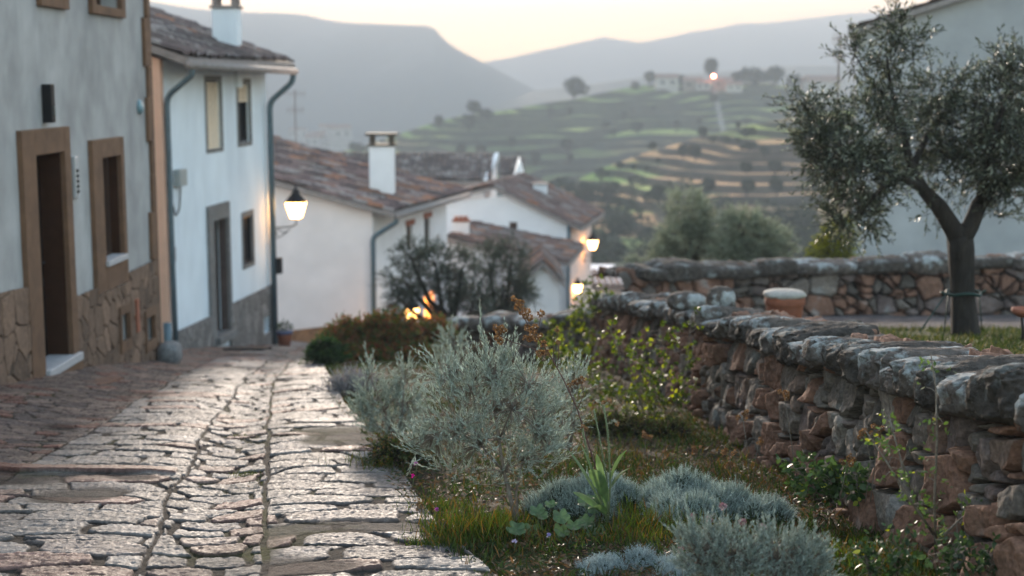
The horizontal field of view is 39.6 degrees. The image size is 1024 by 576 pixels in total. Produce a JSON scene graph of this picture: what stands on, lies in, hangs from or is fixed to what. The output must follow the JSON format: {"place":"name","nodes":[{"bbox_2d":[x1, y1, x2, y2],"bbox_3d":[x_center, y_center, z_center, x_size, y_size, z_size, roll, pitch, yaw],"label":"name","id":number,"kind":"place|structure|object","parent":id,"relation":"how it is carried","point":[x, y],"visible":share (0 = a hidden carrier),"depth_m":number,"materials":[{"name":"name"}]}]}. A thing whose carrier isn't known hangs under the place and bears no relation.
{"place":"outdoors","nodes":[
{"label":"outdoors","id":0,"kind":"place"},
{"bbox_2d":[94,377,123,385],"bbox_3d":[-4.207,0.931,13.981,0.560,0.045,0.840,0,1,0],"label":"door ramp","id":1,"kind":"structure","parent":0,"point":[107,380],"depth_m":14.09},
{"bbox_2d":[0,341,496,575],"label":"street","id":2,"kind":"structure","parent":0,"point":[133,468],"depth_m":8.15,"materials":[{"name":"stone"}]},
{"bbox_2d":[157,341,182,362],"bbox_3d":[-4.378,0.836,18.211,0.298,0.316,0.422,0,8,0],"label":"corner boulder","id":3,"kind":"object","parent":2,"relation":"on","point":[170,351],"visible":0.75,"depth_m":18.05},
{"bbox_2d":[223,347,270,350],"bbox_3d":[-4.062,0.934,21.862,0.600,0.032,0.760,0,-1,0],"label":"drain grate","id":4,"kind":"object","parent":2,"relation":"on","point":[246,349],"visible":1,"depth_m":21.48,"materials":[{"name":"black metal"}]},
{"bbox_2d":[275,319,293,345],"bbox_3d":[-4.409,0.862,27.595,0.387,0.544,0.371,0,8,0],"label":"flower pot","id":5,"kind":"object","parent":2,"relation":"on","point":[283,334],"visible":0.99,"depth_m":27.53,"materials":[{"name":"ceramic"}]},
{"bbox_2d":[414,498,446,534],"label":"dried flower stalk","id":6,"kind":"object","parent":2,"relation":"on","point":[417,507],"visible":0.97,"depth_m":6.36,"materials":[{"name":"brown plant"}]},
{"bbox_2d":[150,1,535,145],"bbox_3d":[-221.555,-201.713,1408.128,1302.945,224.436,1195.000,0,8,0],"label":"mesa mountain","id":7,"kind":"structure","parent":0,"point":[361,79],"depth_m":1583.56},
{"bbox_2d":[150,0,928,61],"label":"sky","id":8,"kind":"structure","parent":0,"point":[483,30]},
{"bbox_2d":[342,83,855,196],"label":"terraced hill","id":9,"kind":"structure","parent":0,"point":[592,149],"depth_m":456.25,"materials":[{"name":"plant"}]},
{"bbox_2d":[348,141,364,152],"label":"hill tree","id":10,"kind":"object","parent":9,"relation":"on","point":[358,147],"visible":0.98,"depth_m":432.67,"materials":[{"name":"green plant"}]},
{"bbox_2d":[461,113,475,130],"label":"hill tree","id":11,"kind":"object","parent":9,"relation":"on","point":[469,120],"visible":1,"depth_m":440.46,"materials":[{"name":"green plant"}]},
{"bbox_2d":[465,99,480,114],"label":"hill tree","id":12,"kind":"object","parent":9,"relation":"on","point":[474,106],"visible":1,"depth_m":455.86,"materials":[{"name":"green plant"}]},
{"bbox_2d":[562,75,590,98],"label":"hill tree","id":13,"kind":"object","parent":9,"relation":"on","point":[572,82],"visible":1,"depth_m":499.53,"materials":[{"name":"green plant"}]},
{"bbox_2d":[654,74,679,92],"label":"house","id":14,"kind":"structure","parent":9,"relation":"on","point":[669,82],"depth_m":514.02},
{"bbox_2d":[681,77,703,91],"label":"house","id":15,"kind":"structure","parent":9,"relation":"on","point":[688,83],"depth_m":514.52,"materials":[{"name":"stone"}]},
{"bbox_2d":[695,80,710,90],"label":"house","id":16,"kind":"structure","parent":9,"relation":"on","point":[703,85],"depth_m":513.13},
{"bbox_2d":[703,57,718,81],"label":"hill tree","id":17,"kind":"object","parent":9,"relation":"on","point":[710,65],"visible":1,"depth_m":521.16,"materials":[{"name":"green plant"}]},
{"bbox_2d":[711,77,733,91],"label":"house","id":18,"kind":"structure","parent":9,"relation":"on","point":[719,85],"depth_m":515.51,"materials":[{"name":"stone"}]},
{"bbox_2d":[724,81,742,92],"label":"house","id":19,"kind":"structure","parent":9,"relation":"on","point":[733,86],"depth_m":512.99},
{"bbox_2d":[738,66,768,83],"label":"hill tree","id":20,"kind":"object","parent":9,"relation":"on","point":[756,75],"visible":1,"depth_m":520.29,"materials":[{"name":"green plant"}]},
{"bbox_2d":[762,65,785,85],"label":"hill tree","id":21,"kind":"object","parent":9,"relation":"on","point":[775,74],"visible":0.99,"depth_m":521.30,"materials":[{"name":"green plant"}]},
{"bbox_2d":[785,73,800,87],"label":"hill tree","id":22,"kind":"object","parent":9,"relation":"on","point":[789,80],"visible":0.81,"depth_m":521.97,"materials":[{"name":"green plant"}]},
{"bbox_2d":[802,75,842,104],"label":"house","id":23,"kind":"structure","parent":9,"relation":"on","point":[828,81],"depth_m":506.21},
{"bbox_2d":[317,358,958,575],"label":"garden ground","id":24,"kind":"structure","parent":0,"point":[564,559],"depth_m":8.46,"materials":[{"name":"green plant"}]},
{"bbox_2d":[298,332,352,366],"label":"bush","id":25,"kind":"object","parent":24,"relation":"on","point":[322,350],"visible":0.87,"depth_m":18.54,"materials":[{"name":"green plant"}]},
{"bbox_2d":[312,361,381,395],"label":"lavender bush","id":26,"kind":"object","parent":24,"relation":"on","point":[340,385],"visible":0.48,"depth_m":13.43,"materials":[{"name":"plant"}]},
{"bbox_2d":[344,341,436,443],"bbox_3d":[-0.828,0.750,9.822,0.670,0.781,0.491,0,8,0],"label":"lavender bush","id":27,"kind":"object","parent":24,"relation":"on","point":[400,404],"visible":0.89,"depth_m":9.80,"materials":[{"name":"plant"}]},
{"bbox_2d":[317,305,467,361],"bbox_3d":[-1.677,0.832,19.609,2.120,1.188,1.882,0,8,0],"label":"bush","id":28,"kind":"object","parent":24,"relation":"on","point":[388,337],"visible":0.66,"depth_m":19.54,"materials":[{"name":"green plant"}]},
{"bbox_2d":[358,430,449,472],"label":"bush","id":29,"kind":"object","parent":24,"relation":"on","point":[381,447],"visible":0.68,"depth_m":8.58,"materials":[{"name":"green plant"}]},
{"bbox_2d":[370,232,503,319],"bbox_3d":[-1.461,0.012,27.317,2.611,2.152,1.347,0,8,0],"label":"olive tree","id":30,"kind":"object","parent":24,"relation":"on","point":[458,276],"visible":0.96,"depth_m":27.20,"materials":[{"name":"green plant"}]},
{"bbox_2d":[420,315,472,383],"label":"lavender bush","id":31,"kind":"object","parent":24,"relation":"on","point":[452,341],"visible":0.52,"depth_m":13.71,"materials":[{"name":"plant"}]},
{"bbox_2d":[388,298,582,522],"bbox_3d":[-0.112,0.599,6.506,0.922,1.127,0.666,0,8,0],"label":"lavender bush","id":32,"kind":"object","parent":24,"relation":"on","point":[538,423],"visible":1,"depth_m":6.47,"materials":[{"name":"plant"}]},
{"bbox_2d":[455,341,518,379],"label":"bush","id":33,"kind":"object","parent":24,"relation":"on","point":[476,351],"visible":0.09,"depth_m":14.70,"materials":[{"name":"green plant"}]},
{"bbox_2d":[464,230,543,315],"bbox_3d":[-0.172,-0.026,28.786,1.740,2.361,1.422,0,8,0],"label":"olive tree","id":34,"kind":"object","parent":24,"relation":"on","point":[521,288],"visible":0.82,"depth_m":28.69,"materials":[{"name":"green plant"}]},
{"bbox_2d":[434,307,597,361],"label":"dry stone wall","id":35,"kind":"structure","parent":24,"relation":"on","point":[511,319],"depth_m":20.15,"materials":[{"name":"stone"}]},
{"bbox_2d":[492,295,602,516],"bbox_3d":[0.163,0.541,6.444,0.504,1.030,0.044,0,8,0],"label":"dried flower stalk","id":36,"kind":"object","parent":24,"relation":"on","point":[545,352],"visible":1,"depth_m":6.40,"materials":[{"name":"brown plant"}]},
{"bbox_2d":[506,493,605,544],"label":"mallow plant","id":37,"kind":"object","parent":24,"relation":"on","point":[562,516],"visible":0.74,"depth_m":6.19,"materials":[{"name":"green plant"}]},
{"bbox_2d":[535,350,596,450],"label":"lavender bush","id":38,"kind":"object","parent":24,"relation":"on","point":[574,387],"visible":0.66,"depth_m":7.76,"materials":[{"name":"plant"}]},
{"bbox_2d":[534,274,613,371],"bbox_3d":[0.667,0.642,16.589,0.641,1.616,1.128,7,11,41],"label":"bramble","id":39,"kind":"object","parent":24,"relation":"on","point":[595,295],"visible":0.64,"depth_m":16.68,"materials":[{"name":"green plant"}]},
{"bbox_2d":[568,399,629,522],"bbox_3d":[0.400,0.751,6.157,0.284,0.555,0.185,-1,8,-10],"label":"thistle plant","id":40,"kind":"object","parent":24,"relation":"on","point":[598,479],"visible":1,"depth_m":6.16,"materials":[{"name":"green plant"}]},
{"bbox_2d":[318,424,929,575],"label":"grass tufts","id":41,"kind":"object","parent":24,"relation":"on","point":[468,526],"visible":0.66,"depth_m":6.36,"materials":[{"name":"plant"}]},
{"bbox_2d":[547,306,708,425],"bbox_3d":[0.908,0.697,10.816,1.283,1.169,0.419,0,8,0],"label":"bramble","id":42,"kind":"object","parent":24,"relation":"on","point":[606,388],"visible":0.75,"depth_m":10.79,"materials":[{"name":"green plant"}]},
{"bbox_2d":[575,406,702,438],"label":"bush","id":43,"kind":"object","parent":24,"relation":"on","point":[627,425],"visible":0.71,"depth_m":9.99,"materials":[{"name":"green plant"}]},
{"bbox_2d":[575,542,705,575],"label":"santolina mound","id":44,"kind":"object","parent":24,"relation":"on","point":[607,562],"visible":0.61,"depth_m":5.63,"materials":[{"name":"plant"}]},
{"bbox_2d":[325,380,958,575],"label":"ground cover","id":45,"kind":"object","parent":24,"relation":"on","point":[510,570],"visible":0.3,"depth_m":7.36,"materials":[{"name":"green plant"}]},
{"bbox_2d":[518,462,800,526],"bbox_3d":[0.710,1.011,6.838,1.259,0.321,0.839,4,9,28],"label":"santolina mound","id":46,"kind":"object","parent":24,"relation":"on","point":[701,491],"visible":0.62,"depth_m":6.74,"materials":[{"name":"plant"}]},
{"bbox_2d":[642,430,701,468],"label":"dried flower stalk","id":47,"kind":"object","parent":24,"relation":"on","point":[693,448],"visible":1,"depth_m":7.80,"materials":[{"name":"brown plant"}]},
{"bbox_2d":[640,181,725,261],"bbox_3d":[3.689,-1.081,30.181,2.001,2.375,1.738,0,8,0],"label":"olive tree","id":48,"kind":"object","parent":24,"relation":"on","point":[685,242],"visible":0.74,"depth_m":30.00,"materials":[{"name":"green plant"}]},
{"bbox_2d":[720,410,763,489],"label":"dried flower stalk","id":49,"kind":"object","parent":24,"relation":"on","point":[760,442],"visible":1,"depth_m":7.58,"materials":[{"name":"brown plant"}]},
{"bbox_2d":[660,499,848,575],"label":"silver plant","id":50,"kind":"object","parent":24,"relation":"on","point":[757,556],"visible":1,"depth_m":4.85,"materials":[{"name":"green plant"}]},
{"bbox_2d":[778,389,796,475],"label":"dried flower stalk","id":51,"kind":"object","parent":24,"relation":"on","point":[786,394],"visible":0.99,"depth_m":7.14,"materials":[{"name":"brown plant"}]},
{"bbox_2d":[776,450,873,515],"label":"leafy weeds","id":52,"kind":"object","parent":24,"relation":"on","point":[832,475],"visible":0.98,"depth_m":6.82,"materials":[{"name":"green plant"}]},
{"bbox_2d":[839,423,884,501],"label":"dried flower stalk","id":53,"kind":"object","parent":24,"relation":"on","point":[861,433],"visible":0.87,"depth_m":6.18,"materials":[{"name":"brown plant"}]},
{"bbox_2d":[838,519,1000,575],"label":"leafy weeds","id":54,"kind":"object","parent":24,"relation":"on","point":[865,554],"visible":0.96,"depth_m":5.14,"materials":[{"name":"green plant"}]},
{"bbox_2d":[860,353,982,560],"bbox_3d":[1.546,0.633,5.287,0.521,0.811,0.301,0,8,0],"label":"bramble","id":55,"kind":"object","parent":24,"relation":"on","point":[918,507],"visible":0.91,"depth_m":5.31,"materials":[{"name":"green plant"}]},
{"bbox_2d":[472,66,856,113],"bbox_3d":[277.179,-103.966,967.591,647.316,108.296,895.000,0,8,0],"label":"misty ridge","id":56,"kind":"structure","parent":0,"point":[541,97],"depth_m":1231.55,"materials":[{"name":"grey"}]},
{"bbox_2d":[483,12,878,90],"bbox_3d":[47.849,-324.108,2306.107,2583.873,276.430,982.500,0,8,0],"label":"mountain","id":57,"kind":"structure","parent":0,"point":[798,42],"depth_m":2618.38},
{"bbox_2d":[561,110,855,263],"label":"terraced spur","id":58,"kind":"structure","parent":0,"point":[718,160],"depth_m":241.73,"materials":[{"name":"plant"}]},
{"bbox_2d":[647,183,665,198],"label":"hill tree","id":59,"kind":"object","parent":58,"relation":"on","point":[661,189],"visible":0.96,"depth_m":217.88,"materials":[{"name":"green plant"}]},
{"bbox_2d":[688,144,702,160],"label":"hill tree","id":60,"kind":"object","parent":58,"relation":"on","point":[696,150],"visible":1,"depth_m":250.65,"materials":[{"name":"green plant"}]},
{"bbox_2d":[546,167,851,263],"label":"woodland","id":61,"kind":"object","parent":58,"relation":"on","point":[619,225],"visible":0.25,"depth_m":192.23,"materials":[{"name":"plant"}]},
{"bbox_2d":[700,177,715,194],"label":"hill tree","id":62,"kind":"object","parent":58,"relation":"on","point":[708,182],"visible":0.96,"depth_m":213.29,"materials":[{"name":"green plant"}]},
{"bbox_2d":[738,161,753,172],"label":"hill tree","id":63,"kind":"object","parent":58,"relation":"on","point":[744,166],"visible":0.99,"depth_m":232.47,"materials":[{"name":"green plant"}]},
{"bbox_2d":[739,126,756,137],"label":"hill tree","id":64,"kind":"object","parent":58,"relation":"on","point":[746,131],"visible":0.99,"depth_m":265.83,"materials":[{"name":"green plant"}]},
{"bbox_2d":[740,178,756,195],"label":"hill tree","id":65,"kind":"object","parent":58,"relation":"on","point":[748,185],"visible":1,"depth_m":207.04,"materials":[{"name":"green plant"}]},
{"bbox_2d":[766,159,784,172],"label":"hill tree","id":66,"kind":"object","parent":58,"relation":"on","point":[774,165],"visible":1,"depth_m":231.97,"materials":[{"name":"green plant"}]},
{"bbox_2d":[768,178,783,195],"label":"hill tree","id":67,"kind":"object","parent":58,"relation":"on","point":[777,184],"visible":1,"depth_m":206.16,"materials":[{"name":"green plant"}]},
{"bbox_2d":[583,291,1023,575],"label":"dry stone wall","id":68,"kind":"structure","parent":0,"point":[843,383],"depth_m":6.87,"materials":[{"name":"stone"}]},
{"bbox_2d":[666,291,705,310],"bbox_3d":[1.514,0.113,12.340,0.341,0.171,0.272,0,8,0],"label":"boulder","id":69,"kind":"object","parent":68,"relation":"on","point":[683,300],"visible":0.9,"depth_m":12.23,"materials":[{"name":"stone"}]},
{"bbox_2d":[706,286,735,306],"bbox_3d":[1.695,0.096,11.534,0.242,0.226,0.212,0,8,0],"label":"boulder","id":70,"kind":"object","parent":68,"relation":"on","point":[721,295],"visible":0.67,"depth_m":11.45,"materials":[{"name":"stone"}]},
{"bbox_2d":[802,314,1023,353],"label":"terrace","id":71,"kind":"structure","parent":0,"point":[999,320],"depth_m":18.56,"materials":[{"name":"stone"}]},
{"bbox_2d":[763,288,806,317],"bbox_3d":[2.597,0.235,13.575,0.406,0.453,0.411,0,8,0],"label":"terracotta pot","id":72,"kind":"object","parent":71,"relation":"on","point":[790,301],"visible":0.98,"depth_m":13.41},
{"bbox_2d":[593,250,1023,315],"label":"dry stone wall","id":73,"kind":"structure","parent":71,"relation":"on","point":[913,283],"depth_m":21.27,"materials":[{"name":"stone"}]},
{"bbox_2d":[760,0,1023,336],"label":"olive tree","id":74,"kind":"object","parent":71,"relation":"on","point":[995,137],"visible":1,"depth_m":12.72,"materials":[{"name":"green plant"}]},
{"bbox_2d":[940,289,986,296],"bbox_3d":[4.174,0.041,13.136,0.332,0.068,0.326,7,11,41],"label":"tree tie","id":75,"kind":"object","parent":74,"relation":"attached to","point":[980,293],"visible":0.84,"depth_m":13.05,"materials":[{"name":"green plastic"}]},
{"bbox_2d":[878,322,1023,353],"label":"terrace grass","id":76,"kind":"structure","parent":71,"relation":"on","point":[997,338],"depth_m":12.33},
{"bbox_2d":[1011,306,1023,341],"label":"bird bath","id":77,"kind":"object","parent":71,"relation":"on","point":[1017,311],"visible":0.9,"depth_m":11.75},
{"bbox_3d":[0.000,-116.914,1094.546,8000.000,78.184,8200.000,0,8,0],"label":"ground","id":78,"kind":"structure","parent":0,"visible":0},
{"bbox_2d":[0,0,161,384],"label":"village house","id":79,"kind":"structure","parent":78,"relation":"on","point":[80,282],"depth_m":15.12,"materials":[{"name":"paint"}]},
{"bbox_2d":[36,156,47,355],"bbox_3d":[-4.870,-0.286,14.343,0.121,2.134,0.842,0,8,1],"label":"door","id":80,"kind":"structure","parent":79,"relation":"in","point":[42,262],"depth_m":14.70,"materials":[{"name":"brown wood"}]},
{"bbox_2d":[41,84,55,122],"bbox_3d":[-4.596,-1.832,14.117,0.105,0.380,0.112,0,8,0],"label":"wall light","id":81,"kind":"object","parent":79,"relation":"attached to","point":[48,103],"visible":1,"depth_m":14.07,"materials":[{"name":"black metal"}]},
{"bbox_2d":[36,0,69,9],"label":"window frame","id":82,"kind":"structure","parent":79,"relation":"in","point":[58,4],"depth_m":14.30,"materials":[{"name":"brown stone"}]},
{"bbox_2d":[72,156,79,197],"bbox_3d":[-4.611,-1.172,15.041,0.046,0.440,0.100,0,8,0],"label":"intercom panel","id":83,"kind":"object","parent":79,"relation":"attached to","point":[76,186],"visible":1,"depth_m":15.01,"materials":[{"name":"metal"}]},
{"bbox_2d":[88,0,125,17],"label":"window frame","id":84,"kind":"structure","parent":79,"relation":"in","point":[120,10],"depth_m":16.10,"materials":[{"name":"brown stone"}]},
{"bbox_2d":[103,158,111,255],"bbox_3d":[-4.742,-0.920,16.303,0.060,1.168,0.714,0,8,1],"label":"window","id":85,"kind":"structure","parent":79,"relation":"in","point":[105,161],"depth_m":16.61,"materials":[{"name":"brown wood"}]},
{"bbox_2d":[87,136,128,295],"bbox_3d":[-4.597,-0.846,16.202,0.075,1.709,1.186,0,8,1],"label":"window frame","id":86,"kind":"structure","parent":79,"relation":"in","point":[105,278],"depth_m":15.89,"materials":[{"name":"brown stone"}]},
{"bbox_2d":[163,322,171,340],"bbox_3d":[-4.478,0.763,18.521,0.109,0.620,0.109,0,8,0],"label":"drain pipe","id":87,"kind":"object","parent":79,"relation":"attached to","point":[167,331],"visible":0.34,"depth_m":18.45,"materials":[{"name":"blue metal"}]},
{"bbox_2d":[148,0,298,348],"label":"village house","id":88,"kind":"structure","parent":78,"relation":"on","point":[213,122],"depth_m":25.07,"materials":[{"name":"paint"}]},
{"bbox_2d":[173,168,187,215],"bbox_3d":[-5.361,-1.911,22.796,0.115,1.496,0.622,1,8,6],"label":"meter box","id":89,"kind":"object","parent":88,"relation":"attached to","point":[180,177],"visible":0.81,"depth_m":22.82,"materials":[{"name":"grey plastic"}]},
{"bbox_2d":[206,81,219,148],"bbox_3d":[-5.276,-3.026,24.825,0.121,1.166,0.811,1,8,6],"label":"window","id":90,"kind":"structure","parent":88,"relation":"in","point":[212,89],"depth_m":24.90,"materials":[{"name":"beige metal"}]},
{"bbox_2d":[204,76,223,153],"bbox_3d":[-5.208,-3.035,24.817,0.038,1.325,0.951,1,8,6],"label":"window frame","id":91,"kind":"structure","parent":88,"relation":"in","point":[206,78],"depth_m":24.75,"materials":[{"name":"grey stone"}]},
{"bbox_2d":[214,221,219,330],"bbox_3d":[-5.364,-0.202,25.361,0.083,2.063,0.833,0,8,0],"label":"door","id":92,"kind":"structure","parent":88,"relation":"in","point":[215,222],"depth_m":25.71,"materials":[{"name":"brown wood"}]},
{"bbox_2d":[238,83,247,141],"bbox_3d":[-5.091,-3.281,26.643,0.121,1.090,0.768,1,8,6],"label":"window","id":93,"kind":"structure","parent":88,"relation":"in","point":[242,91],"depth_m":26.92,"materials":[{"name":"glass"}]},
{"bbox_2d":[236,79,251,146],"bbox_3d":[-5.023,-3.290,26.635,0.038,1.250,0.908,1,8,6],"label":"window frame","id":94,"kind":"structure","parent":88,"relation":"in","point":[248,81],"depth_m":26.84,"materials":[{"name":"wood"}]},
{"bbox_2d":[243,215,251,264],"bbox_3d":[-5.079,-0.920,27.019,0.070,0.918,0.645,1,8,6],"label":"window","id":95,"kind":"structure","parent":88,"relation":"in","point":[246,220],"depth_m":27.25,"materials":[{"name":"glass"}]},
{"bbox_2d":[241,209,254,269],"bbox_3d":[-5.020,-0.929,27.012,0.038,1.078,0.785,1,8,6],"label":"window frame","id":96,"kind":"structure","parent":88,"relation":"in","point":[249,212],"depth_m":26.96,"materials":[{"name":"grey stone"}]},
{"bbox_2d":[276,185,306,238],"bbox_3d":[-4.491,-1.505,28.579,0.743,1.130,0.429,0,8,0],"label":"wall lantern","id":97,"kind":"object","parent":88,"relation":"attached to","point":[295,202],"depth_m":28.44,"materials":[{"name":"black metal"}]},
{"bbox_2d":[288,127,301,142],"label":"house","id":98,"kind":"structure","parent":78,"relation":"on","point":[291,133],"depth_m":793.52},
{"bbox_2d":[302,134,325,148],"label":"house","id":99,"kind":"structure","parent":78,"relation":"on","point":[317,140],"depth_m":719.53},
{"bbox_2d":[318,124,337,147],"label":"house","id":100,"kind":"structure","parent":78,"relation":"on","point":[323,127],"depth_m":740.85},
{"bbox_2d":[328,124,351,151],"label":"house","id":101,"kind":"structure","parent":78,"relation":"on","point":[340,137],"depth_m":699.47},
{"bbox_2d":[267,132,471,342],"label":"village house","id":102,"kind":"structure","parent":78,"relation":"on","point":[357,220],"depth_m":34.42,"materials":[{"name":"paint"}]},
{"bbox_2d":[338,151,524,202],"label":"village house","id":103,"kind":"structure","parent":78,"relation":"on","point":[464,169],"depth_m":57.48,"materials":[{"name":"paint"}]},
{"bbox_2d":[447,216,584,316],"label":"village house","id":104,"kind":"structure","parent":78,"relation":"on","point":[565,252],"depth_m":42.09,"materials":[{"name":"tile"}]},
{"bbox_2d":[447,172,604,311],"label":"village house","id":105,"kind":"structure","parent":78,"relation":"on","point":[530,203],"depth_m":46.29,"materials":[{"name":"paint"}]},
{"bbox_2d":[584,231,597,262],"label":"wall lantern","id":106,"kind":"object","parent":105,"relation":"attached to","point":[592,240],"depth_m":49.18,"materials":[{"name":"glass"}]},
{"bbox_2d":[517,243,564,313],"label":"outbuilding","id":107,"kind":"structure","parent":78,"relation":"on","point":[548,270],"depth_m":37.42,"materials":[{"name":"paint"}]},
{"bbox_2d":[591,264,623,297],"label":"village house","id":108,"kind":"structure","parent":78,"relation":"on","point":[614,285],"depth_m":52.92,"materials":[{"name":"paint"}]},
{"bbox_2d":[609,252,646,283],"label":"shrub","id":109,"kind":"object","parent":78,"relation":"on","point":[634,258],"visible":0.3,"depth_m":40.26,"materials":[{"name":"green plant"}]},
{"bbox_2d":[698,199,802,262],"bbox_3d":[4.933,-0.895,29.168,2.029,1.900,1.716,-4,9,-28],"label":"olive tree","id":110,"kind":"object","parent":78,"relation":"on","point":[736,244],"visible":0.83,"depth_m":28.95,"materials":[{"name":"green plant"}]},
{"bbox_2d":[803,215,862,258],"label":"shrub","id":111,"kind":"object","parent":78,"relation":"on","point":[822,250],"visible":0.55,"depth_m":26.02,"materials":[{"name":"green plant"}]},
{"bbox_2d":[848,0,1023,255],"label":"village house","id":112,"kind":"structure","parent":78,"relation":"on","point":[965,23],"depth_m":29.68,"materials":[{"name":"paint"}]},
{"bbox_2d":[832,33,845,124],"bbox_3d":[7.261,-4.524,31.679,0.290,2.270,0.360,0,8,0],"label":"tv antenna","id":113,"kind":"object","parent":112,"relation":"attached to","point":[839,38],"visible":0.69,"depth_m":31.58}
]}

